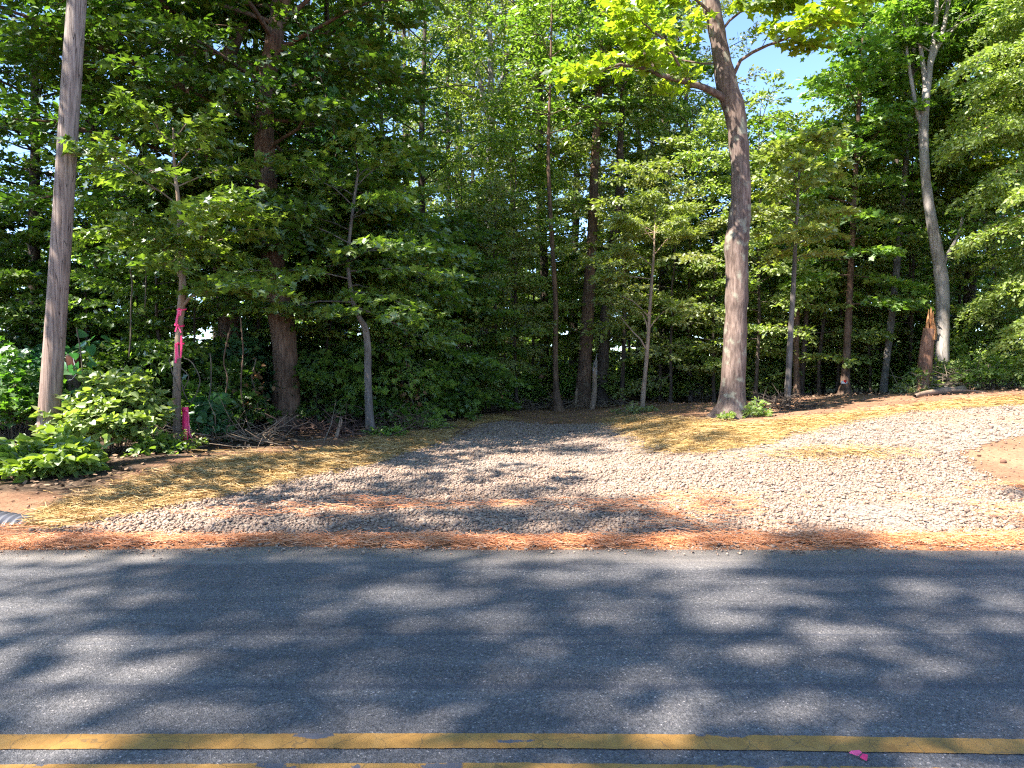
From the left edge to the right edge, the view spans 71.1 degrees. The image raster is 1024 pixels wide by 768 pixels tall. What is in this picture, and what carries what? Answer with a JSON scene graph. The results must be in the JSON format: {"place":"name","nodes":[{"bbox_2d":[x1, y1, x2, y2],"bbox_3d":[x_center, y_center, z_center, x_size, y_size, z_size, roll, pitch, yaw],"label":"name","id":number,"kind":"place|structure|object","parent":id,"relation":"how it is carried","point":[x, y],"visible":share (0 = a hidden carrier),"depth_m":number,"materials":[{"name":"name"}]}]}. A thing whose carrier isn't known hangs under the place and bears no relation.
{"place":"outdoors","nodes":[
{"label":"outdoors","id":0,"kind":"place"},
{"bbox_2d":[0,546,1023,767],"bbox_3d":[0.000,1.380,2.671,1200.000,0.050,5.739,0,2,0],"label":"road","id":1,"kind":"structure","parent":0,"point":[878,643],"depth_m":3.57,"materials":[{"name":"grey asphalt"}]},
{"bbox_2d":[0,762,936,767],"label":"road marking","id":2,"kind":"object","parent":1,"relation":"on","point":[432,765],"visible":1,"depth_m":2.55,"materials":[{"name":"yellow paint"}]},
{"bbox_2d":[0,733,1023,753],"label":"road marking","id":3,"kind":"object","parent":1,"relation":"on","point":[515,740],"visible":1,"depth_m":2.70,"materials":[{"name":"yellow paint"}]},
{"bbox_2d":[0,406,1023,550],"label":"gravel path","id":4,"kind":"structure","parent":0,"point":[876,506],"depth_m":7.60,"materials":[{"name":"grey gravel"}]},
{"bbox_2d":[0,368,1023,540],"bbox_3d":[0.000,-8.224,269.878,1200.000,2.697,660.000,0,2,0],"label":"ground","id":5,"kind":"structure","parent":0,"point":[21,495],"depth_m":10.89,"materials":[{"name":"soil"}]},
{"bbox_2d":[0,201,76,421],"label":"understory tree","id":6,"kind":"object","parent":5,"relation":"on","point":[12,272],"visible":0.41,"depth_m":12.58,"materials":[{"name":"green plant"}]},
{"bbox_2d":[0,335,82,438],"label":"bush","id":7,"kind":"object","parent":5,"relation":"on","point":[15,403],"visible":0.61,"depth_m":11.07,"materials":[{"name":"green plant"}]},
{"bbox_2d":[0,425,114,482],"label":"bush","id":8,"kind":"object","parent":5,"relation":"on","point":[43,455],"visible":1,"depth_m":8.32,"materials":[{"name":"green plant"}]},
{"bbox_2d":[36,0,86,437],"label":"utility pole","id":9,"kind":"object","parent":5,"relation":"on","point":[55,329],"visible":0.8,"depth_m":9.44,"materials":[{"name":"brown wood"}]},
{"bbox_2d":[0,191,128,426],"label":"understory tree","id":10,"kind":"object","parent":5,"relation":"on","point":[105,330],"visible":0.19,"depth_m":13.49,"materials":[{"name":"green plant"}]},
{"bbox_2d":[0,0,151,421],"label":"tree","id":11,"kind":"object","parent":5,"relation":"on","point":[6,72],"visible":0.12,"depth_m":14.57,"materials":[{"name":"green plant"}]},
{"bbox_2d":[0,151,171,364],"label":"understory tree","id":12,"kind":"object","parent":5,"relation":"on","point":[29,234],"visible":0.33,"depth_m":13.07,"materials":[{"name":"green plant"}]},
{"bbox_2d":[28,364,179,453],"bbox_3d":[-5.565,0.364,9.865,1.834,1.266,1.557,0,2,0],"label":"bush","id":13,"kind":"object","parent":5,"relation":"on","point":[119,407],"visible":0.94,"depth_m":9.61,"materials":[{"name":"green plant"}]},
{"bbox_2d":[63,339,172,406],"bbox_3d":[-6.811,0.047,12.304,2.245,1.674,2.211,0,2,0],"label":"bush","id":14,"kind":"object","parent":5,"relation":"on","point":[121,358],"visible":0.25,"depth_m":12.17,"materials":[{"name":"green plant"}]},
{"bbox_2d":[0,2,247,345],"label":"tree","id":15,"kind":"object","parent":5,"relation":"on","point":[25,163],"visible":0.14,"depth_m":13.74,"materials":[{"name":"green plant"}]},
{"bbox_2d":[121,430,184,456],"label":"bush","id":16,"kind":"object","parent":5,"relation":"on","point":[163,442],"visible":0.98,"depth_m":9.55,"materials":[{"name":"green plant"}]},
{"bbox_2d":[68,108,250,428],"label":"understory tree","id":17,"kind":"object","parent":5,"relation":"on","point":[116,287],"visible":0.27,"depth_m":12.31,"materials":[{"name":"green plant"}]},
{"bbox_2d":[45,84,306,438],"bbox_3d":[-4.854,-1.721,10.646,3.765,5.469,3.466,0,2,0],"label":"sapling","id":18,"kind":"object","parent":5,"relation":"on","point":[198,222],"visible":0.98,"depth_m":10.26,"materials":[{"name":"green plant"}]},
{"bbox_2d":[73,181,283,436],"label":"understory tree","id":19,"kind":"object","parent":5,"relation":"on","point":[150,324],"visible":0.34,"depth_m":12.28,"materials":[{"name":"green plant"}]},
{"bbox_2d":[181,392,235,443],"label":"plant","id":20,"kind":"object","parent":5,"relation":"on","point":[205,415],"visible":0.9,"depth_m":10.91,"materials":[{"name":"green plant"}]},
{"bbox_2d":[0,0,419,422],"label":"tree","id":21,"kind":"object","parent":5,"relation":"on","point":[239,34],"visible":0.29,"depth_m":12.28,"materials":[{"name":"green plant"}]},
{"bbox_2d":[163,356,281,429],"bbox_3d":[-5.085,0.211,12.398,2.049,1.385,1.901,0,2,0],"label":"bush","id":22,"kind":"object","parent":5,"relation":"on","point":[191,388],"visible":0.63,"depth_m":12.18,"materials":[{"name":"green plant"}]},
{"bbox_2d":[1,0,454,429],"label":"tree","id":23,"kind":"object","parent":5,"relation":"on","point":[350,59],"visible":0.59,"depth_m":12.11,"materials":[{"name":"green plant"}]},
{"bbox_2d":[285,17,364,160],"bbox_3d":[-3.173,-4.900,11.959,1.176,2.422,0.936,2,3,44],"label":"vine","id":24,"kind":"object","parent":23,"relation":"hanging from","point":[325,79],"visible":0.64,"depth_m":11.98,"materials":[{"name":"green plant"}]},
{"bbox_2d":[127,394,335,449],"bbox_3d":[-4.540,0.569,11.061,4.108,0.874,2.424,0,2,0],"label":"brush","id":25,"kind":"object","parent":5,"relation":"on","point":[254,437],"visible":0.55,"depth_m":11.09,"materials":[{"name":"brown plant"}]},
{"bbox_2d":[190,312,292,425],"bbox_3d":[-5.100,-0.268,13.477,2.037,2.210,1.772,-1,2,-19],"label":"bush","id":26,"kind":"object","parent":5,"relation":"on","point":[254,346],"visible":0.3,"depth_m":13.14,"materials":[{"name":"green plant"}]},
{"bbox_2d":[180,74,347,370],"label":"understory tree","id":27,"kind":"object","parent":5,"relation":"on","point":[322,332],"visible":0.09,"depth_m":13.65,"materials":[{"name":"green plant"}]},
{"bbox_2d":[266,347,364,426],"bbox_3d":[-3.597,0.066,13.896,1.956,1.610,1.847,0,2,0],"label":"bush","id":28,"kind":"object","parent":5,"relation":"on","point":[315,388],"visible":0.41,"depth_m":13.41,"materials":[{"name":"green plant"}]},
{"bbox_2d":[168,402,464,439],"bbox_3d":[-3.136,0.683,12.668,4.610,0.712,2.740,0,2,0],"label":"brush","id":29,"kind":"object","parent":5,"relation":"on","point":[314,426],"visible":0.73,"depth_m":12.35,"materials":[{"name":"brown plant"}]},
{"bbox_2d":[247,153,411,413],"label":"understory tree","id":30,"kind":"object","parent":5,"relation":"on","point":[298,257],"visible":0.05,"depth_m":14.16,"materials":[{"name":"green plant"}]},
{"bbox_2d":[245,176,421,424],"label":"understory tree","id":31,"kind":"object","parent":5,"relation":"on","point":[321,376],"visible":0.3,"depth_m":13.24,"materials":[{"name":"green plant"}]},
{"bbox_2d":[231,0,445,347],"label":"tree","id":32,"kind":"object","parent":5,"relation":"on","point":[381,102],"visible":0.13,"depth_m":16.01,"materials":[{"name":"green plant"}]},
{"bbox_2d":[208,122,480,434],"bbox_3d":[-2.770,-1.700,12.527,4.487,5.419,4.285,0,2,0],"label":"tree","id":33,"kind":"object","parent":5,"relation":"on","point":[394,246],"visible":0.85,"depth_m":11.93,"materials":[{"name":"green plant"}]},
{"bbox_2d":[308,356,398,425],"bbox_3d":[-3.151,0.140,14.206,2.066,1.494,1.873,0,2,0],"label":"bush","id":34,"kind":"object","parent":5,"relation":"on","point":[377,369],"visible":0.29,"depth_m":13.76,"materials":[{"name":"green plant"}]},
{"bbox_2d":[262,133,472,422],"bbox_3d":[-2.985,-2.154,15.033,4.423,6.059,4.478,-2,3,-39],"label":"understory tree","id":35,"kind":"object","parent":5,"relation":"on","point":[435,296],"visible":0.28,"depth_m":14.20,"materials":[{"name":"green plant"}]},
{"bbox_2d":[301,208,466,422],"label":"understory tree","id":36,"kind":"object","parent":5,"relation":"on","point":[452,351],"visible":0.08,"depth_m":15.02,"materials":[{"name":"green plant"}]},
{"bbox_2d":[291,0,492,357],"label":"tree","id":37,"kind":"object","parent":5,"relation":"on","point":[433,42],"visible":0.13,"depth_m":17.85,"materials":[{"name":"green plant"}]},
{"bbox_2d":[333,232,457,424],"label":"understory tree","id":38,"kind":"object","parent":5,"relation":"on","point":[382,380],"visible":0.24,"depth_m":13.87,"materials":[{"name":"green plant"}]},
{"bbox_2d":[334,257,476,429],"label":"understory tree","id":39,"kind":"object","parent":5,"relation":"on","point":[410,288],"visible":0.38,"depth_m":14.16,"materials":[{"name":"green plant"}]},
{"bbox_2d":[312,0,543,361],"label":"tree","id":40,"kind":"object","parent":5,"relation":"on","point":[423,179],"visible":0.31,"depth_m":20.37,"materials":[{"name":"green plant"}]},
{"bbox_2d":[376,226,509,421],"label":"understory tree","id":41,"kind":"object","parent":5,"relation":"on","point":[458,329],"visible":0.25,"depth_m":16.19,"materials":[{"name":"green plant"}]},
{"bbox_2d":[378,0,521,339],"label":"tree","id":42,"kind":"object","parent":5,"relation":"on","point":[428,111],"visible":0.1,"depth_m":25.21,"materials":[{"name":"green plant"}]},
{"bbox_2d":[373,209,527,415],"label":"understory tree","id":43,"kind":"object","parent":5,"relation":"on","point":[495,235],"visible":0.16,"depth_m":18.41,"materials":[{"name":"green plant"}]},
{"bbox_2d":[426,355,486,421],"bbox_3d":[-1.706,0.079,16.076,2.366,1.626,2.062,0,2,0],"label":"bush","id":44,"kind":"object","parent":5,"relation":"on","point":[469,401],"visible":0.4,"depth_m":15.96,"materials":[{"name":"green plant"}]},
{"bbox_2d":[367,1,557,346],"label":"tree","id":45,"kind":"object","parent":5,"relation":"on","point":[412,42],"visible":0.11,"depth_m":30.52,"materials":[{"name":"green plant"}]},
{"bbox_2d":[402,209,531,409],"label":"understory tree","id":46,"kind":"object","parent":5,"relation":"on","point":[487,283],"visible":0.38,"depth_m":17.35,"materials":[{"name":"green plant"}]},
{"bbox_2d":[422,252,533,416],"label":"understory tree","id":47,"kind":"object","parent":5,"relation":"on","point":[503,336],"visible":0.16,"depth_m":17.83,"materials":[{"name":"green plant"}]},
{"bbox_2d":[421,146,536,371],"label":"understory tree","id":48,"kind":"object","parent":5,"relation":"on","point":[511,241],"visible":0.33,"depth_m":19.56,"materials":[{"name":"green plant"}]},
{"bbox_2d":[407,0,562,386],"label":"tree","id":49,"kind":"object","parent":5,"relation":"on","point":[468,42],"visible":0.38,"depth_m":22.06,"materials":[{"name":"green plant"}]},
{"bbox_2d":[430,178,566,410],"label":"understory tree","id":50,"kind":"object","parent":5,"relation":"on","point":[523,289],"visible":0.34,"depth_m":19.03,"materials":[{"name":"green plant"}]},
{"bbox_2d":[429,0,589,374],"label":"tree","id":51,"kind":"object","parent":5,"relation":"on","point":[528,148],"visible":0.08,"depth_m":26.39,"materials":[{"name":"green plant"}]},
{"bbox_2d":[454,182,566,400],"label":"understory tree","id":52,"kind":"object","parent":5,"relation":"on","point":[517,320],"visible":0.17,"depth_m":21.25,"materials":[{"name":"green plant"}]},
{"bbox_2d":[0,392,1023,528],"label":"straw","id":53,"kind":"object","parent":5,"relation":"on","point":[373,449],"visible":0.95,"depth_m":9.29,"materials":[{"name":"beige plant"}]},
{"bbox_2d":[0,479,1023,550],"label":"pine needles","id":54,"kind":"object","parent":5,"relation":"on","point":[1014,538],"visible":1,"depth_m":5.63,"materials":[{"name":"brown plant"}]},
{"bbox_2d":[0,389,1023,530],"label":"soil clods","id":55,"kind":"object","parent":5,"relation":"on","point":[864,399],"visible":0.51,"depth_m":13.84,"materials":[{"name":"brown soil"}]},
{"bbox_2d":[463,124,600,402],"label":"understory tree","id":56,"kind":"object","parent":5,"relation":"on","point":[520,279],"visible":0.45,"depth_m":19.92,"materials":[{"name":"green plant"}]},
{"bbox_2d":[478,146,596,403],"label":"understory tree","id":57,"kind":"object","parent":5,"relation":"on","point":[566,295],"visible":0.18,"depth_m":22.46,"materials":[{"name":"green plant"}]},
{"bbox_2d":[450,0,626,400],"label":"tree","id":58,"kind":"object","parent":5,"relation":"on","point":[544,271],"visible":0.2,"depth_m":24.17,"materials":[{"name":"green plant"}]},
{"bbox_2d":[464,0,627,410],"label":"tree","id":59,"kind":"object","parent":5,"relation":"on","point":[543,10],"visible":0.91,"depth_m":19.20,"materials":[{"name":"green plant"}]},
{"bbox_2d":[473,3,667,407],"bbox_3d":[1.966,-7.491,19.992,6.138,16.516,5.488,0,2,0],"label":"tree","id":60,"kind":"object","parent":5,"relation":"on","point":[583,382],"visible":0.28,"depth_m":20.26,"materials":[{"name":"green plant"}]},
{"bbox_2d":[519,247,628,400],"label":"understory tree","id":61,"kind":"object","parent":5,"relation":"on","point":[572,353],"visible":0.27,"depth_m":23.22,"materials":[{"name":"green plant"}]},
{"bbox_2d":[485,1,675,371],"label":"tree","id":62,"kind":"object","parent":5,"relation":"on","point":[577,222],"visible":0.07,"depth_m":28.60,"materials":[{"name":"green plant"}]},
{"bbox_2d":[557,188,680,387],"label":"understory tree","id":63,"kind":"object","parent":5,"relation":"on","point":[612,353],"visible":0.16,"depth_m":21.91,"materials":[{"name":"green plant"}]},
{"bbox_2d":[530,41,710,403],"bbox_3d":[2.931,-4.308,20.151,4.910,9.919,5.468,1,2,31],"label":"understory tree","id":64,"kind":"object","parent":5,"relation":"on","point":[582,258],"visible":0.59,"depth_m":19.55,"materials":[{"name":"green plant"}]},
{"bbox_2d":[531,0,713,405],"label":"tree","id":65,"kind":"object","parent":5,"relation":"on","point":[603,348],"visible":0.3,"depth_m":20.50,"materials":[{"name":"green plant"}]},
{"bbox_2d":[544,2,719,396],"bbox_3d":[4.776,-9.671,26.295,7.170,20.556,6.727,-2,3,-43],"label":"tree","id":66,"kind":"object","parent":5,"relation":"on","point":[681,18],"visible":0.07,"depth_m":25.90,"materials":[{"name":"green plant"}]},
{"bbox_2d":[587,187,713,410],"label":"sapling","id":67,"kind":"object","parent":5,"relation":"on","point":[621,251],"visible":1,"depth_m":15.84,"materials":[{"name":"green plant"}]},
{"bbox_2d":[581,127,724,401],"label":"understory tree","id":68,"kind":"object","parent":5,"relation":"on","point":[641,328],"visible":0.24,"depth_m":20.39,"materials":[{"name":"green plant"}]},
{"bbox_2d":[596,157,757,402],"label":"understory tree","id":69,"kind":"object","parent":5,"relation":"on","point":[675,189],"visible":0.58,"depth_m":18.89,"materials":[{"name":"green plant"}]},
{"bbox_2d":[582,0,776,398],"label":"tree","id":70,"kind":"object","parent":5,"relation":"on","point":[665,370],"visible":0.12,"depth_m":23.38,"materials":[{"name":"green plant"}]},
{"bbox_2d":[583,0,780,334],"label":"tree","id":71,"kind":"object","parent":5,"relation":"on","point":[685,98],"visible":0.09,"depth_m":27.60,"materials":[{"name":"green plant"}]},
{"bbox_2d":[626,246,753,400],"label":"understory tree","id":72,"kind":"object","parent":5,"relation":"on","point":[699,332],"visible":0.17,"depth_m":21.20,"materials":[{"name":"green plant"}]},
{"bbox_2d":[617,87,778,402],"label":"understory tree","id":73,"kind":"object","parent":5,"relation":"on","point":[694,168],"visible":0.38,"depth_m":19.70,"materials":[{"name":"green plant"}]},
{"bbox_2d":[676,357,720,401],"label":"bush","id":74,"kind":"object","parent":5,"relation":"on","point":[697,381],"visible":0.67,"depth_m":20.34,"materials":[{"name":"green plant"}]},
{"bbox_2d":[641,187,774,396],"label":"understory tree","id":75,"kind":"object","parent":5,"relation":"on","point":[717,212],"visible":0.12,"depth_m":20.93,"materials":[{"name":"green plant"}]},
{"bbox_2d":[541,0,881,419],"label":"maple tree","id":76,"kind":"object","parent":5,"relation":"on","point":[645,53],"visible":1,"depth_m":12.40,"materials":[{"name":"green plant"}]},
{"bbox_2d":[635,123,790,402],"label":"understory tree","id":77,"kind":"object","parent":5,"relation":"on","point":[685,339],"visible":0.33,"depth_m":19.07,"materials":[{"name":"green plant"}]},
{"bbox_2d":[745,358,783,399],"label":"bush","id":78,"kind":"object","parent":5,"relation":"on","point":[764,371],"visible":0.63,"depth_m":20.28,"materials":[{"name":"green plant"}]},
{"bbox_2d":[696,189,838,398],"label":"understory tree","id":79,"kind":"object","parent":5,"relation":"on","point":[764,297],"visible":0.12,"depth_m":20.33,"materials":[{"name":"green plant"}]},
{"bbox_2d":[670,69,866,400],"bbox_3d":[6.406,-3.712,18.689,4.183,8.451,4.659,-1,2,-19],"label":"understory tree","id":80,"kind":"object","parent":5,"relation":"on","point":[778,270],"visible":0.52,"depth_m":18.28,"materials":[{"name":"green plant"}]},
{"bbox_2d":[730,121,864,406],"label":"tree","id":81,"kind":"object","parent":5,"relation":"on","point":[783,178],"visible":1,"depth_m":14.55,"materials":[{"name":"green plant"}]},
{"bbox_2d":[711,84,888,397],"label":"tree","id":82,"kind":"object","parent":5,"relation":"on","point":[796,381],"visible":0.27,"depth_m":18.73,"materials":[{"name":"green plant"}]},
{"bbox_2d":[751,123,902,396],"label":"tree","id":83,"kind":"object","parent":5,"relation":"on","point":[802,366],"visible":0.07,"depth_m":19.39,"materials":[{"name":"green plant"}]},
{"bbox_2d":[747,98,918,396],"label":"understory tree","id":84,"kind":"object","parent":5,"relation":"on","point":[814,288],"visible":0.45,"depth_m":18.43,"materials":[{"name":"green plant"}]},
{"bbox_2d":[764,108,924,392],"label":"understory tree","id":85,"kind":"object","parent":5,"relation":"on","point":[842,282],"visible":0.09,"depth_m":19.38,"materials":[{"name":"green plant"}]},
{"bbox_2d":[758,0,937,394],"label":"tree","id":86,"kind":"object","parent":5,"relation":"on","point":[821,83],"visible":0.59,"depth_m":17.24,"materials":[{"name":"green plant"}]},
{"bbox_2d":[804,194,931,392],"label":"understory tree","id":87,"kind":"object","parent":5,"relation":"on","point":[919,247],"visible":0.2,"depth_m":19.12,"materials":[{"name":"green plant"}]},
{"bbox_2d":[809,199,951,392],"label":"understory tree","id":88,"kind":"object","parent":5,"relation":"on","point":[929,273],"visible":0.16,"depth_m":19.63,"materials":[{"name":"green plant"}]},
{"bbox_2d":[817,81,1011,383],"bbox_3d":[10.560,-3.920,19.210,4.662,8.456,4.186,1,2,14],"label":"understory tree","id":89,"kind":"object","parent":5,"relation":"on","point":[912,238],"visible":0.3,"depth_m":18.32,"materials":[{"name":"green plant"}]},
{"bbox_2d":[839,107,1005,376],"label":"understory tree","id":90,"kind":"object","parent":5,"relation":"on","point":[919,202],"visible":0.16,"depth_m":19.06,"materials":[{"name":"green plant"}]},
{"bbox_2d":[913,308,936,391],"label":"dead tree","id":91,"kind":"object","parent":5,"relation":"on","point":[926,348],"visible":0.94,"depth_m":15.98,"materials":[{"name":"brown wood"}]},
{"bbox_2d":[829,0,1023,392],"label":"tree","id":92,"kind":"object","parent":5,"relation":"on","point":[919,36],"visible":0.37,"depth_m":17.67,"materials":[{"name":"green plant"}]},
{"bbox_2d":[852,0,1015,388],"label":"tree","id":93,"kind":"object","parent":5,"relation":"on","point":[939,257],"visible":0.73,"depth_m":16.77,"materials":[{"name":"green plant"}]},
{"bbox_2d":[860,0,1023,387],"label":"maple tree","id":94,"kind":"object","parent":5,"relation":"on","point":[989,165],"visible":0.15,"depth_m":18.80,"materials":[{"name":"green plant"}]},
{"bbox_2d":[896,128,1021,357],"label":"understory tree","id":95,"kind":"object","parent":5,"relation":"on","point":[955,219],"visible":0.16,"depth_m":19.19,"materials":[{"name":"green plant"}]},
{"bbox_2d":[905,311,1023,388],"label":"bush","id":96,"kind":"object","parent":5,"relation":"on","point":[955,340],"visible":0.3,"depth_m":18.29,"materials":[{"name":"green plant"}]},
{"bbox_2d":[927,170,1023,387],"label":"understory tree","id":97,"kind":"object","parent":5,"relation":"on","point":[964,268],"visible":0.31,"depth_m":18.36,"materials":[{"name":"green plant"}]},
{"bbox_2d":[930,0,1023,388],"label":"tree","id":98,"kind":"object","parent":5,"relation":"on","point":[1009,128],"visible":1,"depth_m":14.81,"materials":[{"name":"green plant"}]},
{"bbox_2d":[945,28,1023,364],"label":"tree","id":99,"kind":"object","parent":5,"relation":"on","point":[1017,261],"visible":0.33,"depth_m":17.12,"materials":[{"name":"green plant"}]},
{"bbox_2d":[946,354,1023,389],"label":"bush","id":100,"kind":"object","parent":5,"relation":"on","point":[990,370],"visible":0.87,"depth_m":15.51,"materials":[{"name":"green plant"}]},
{"bbox_2d":[0,385,1023,490],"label":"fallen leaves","id":101,"kind":"object","parent":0,"point":[290,434],"depth_m":12.04,"materials":[{"name":"brown plant"}]},
{"bbox_2d":[0,544,1023,559],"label":"stray gravel","id":102,"kind":"structure","parent":0,"point":[363,551],"depth_m":5.40,"materials":[{"name":"grey gravel"}]},
{"bbox_2d":[0,0,1023,355],"label":"sky","id":103,"kind":"structure","parent":0,"point":[770,58],"materials":[{"name":"blue"}]},
{"bbox_2d":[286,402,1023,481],"bbox_3d":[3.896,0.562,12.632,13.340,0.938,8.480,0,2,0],"label":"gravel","id":104,"kind":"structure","parent":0,"point":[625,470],"depth_m":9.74,"materials":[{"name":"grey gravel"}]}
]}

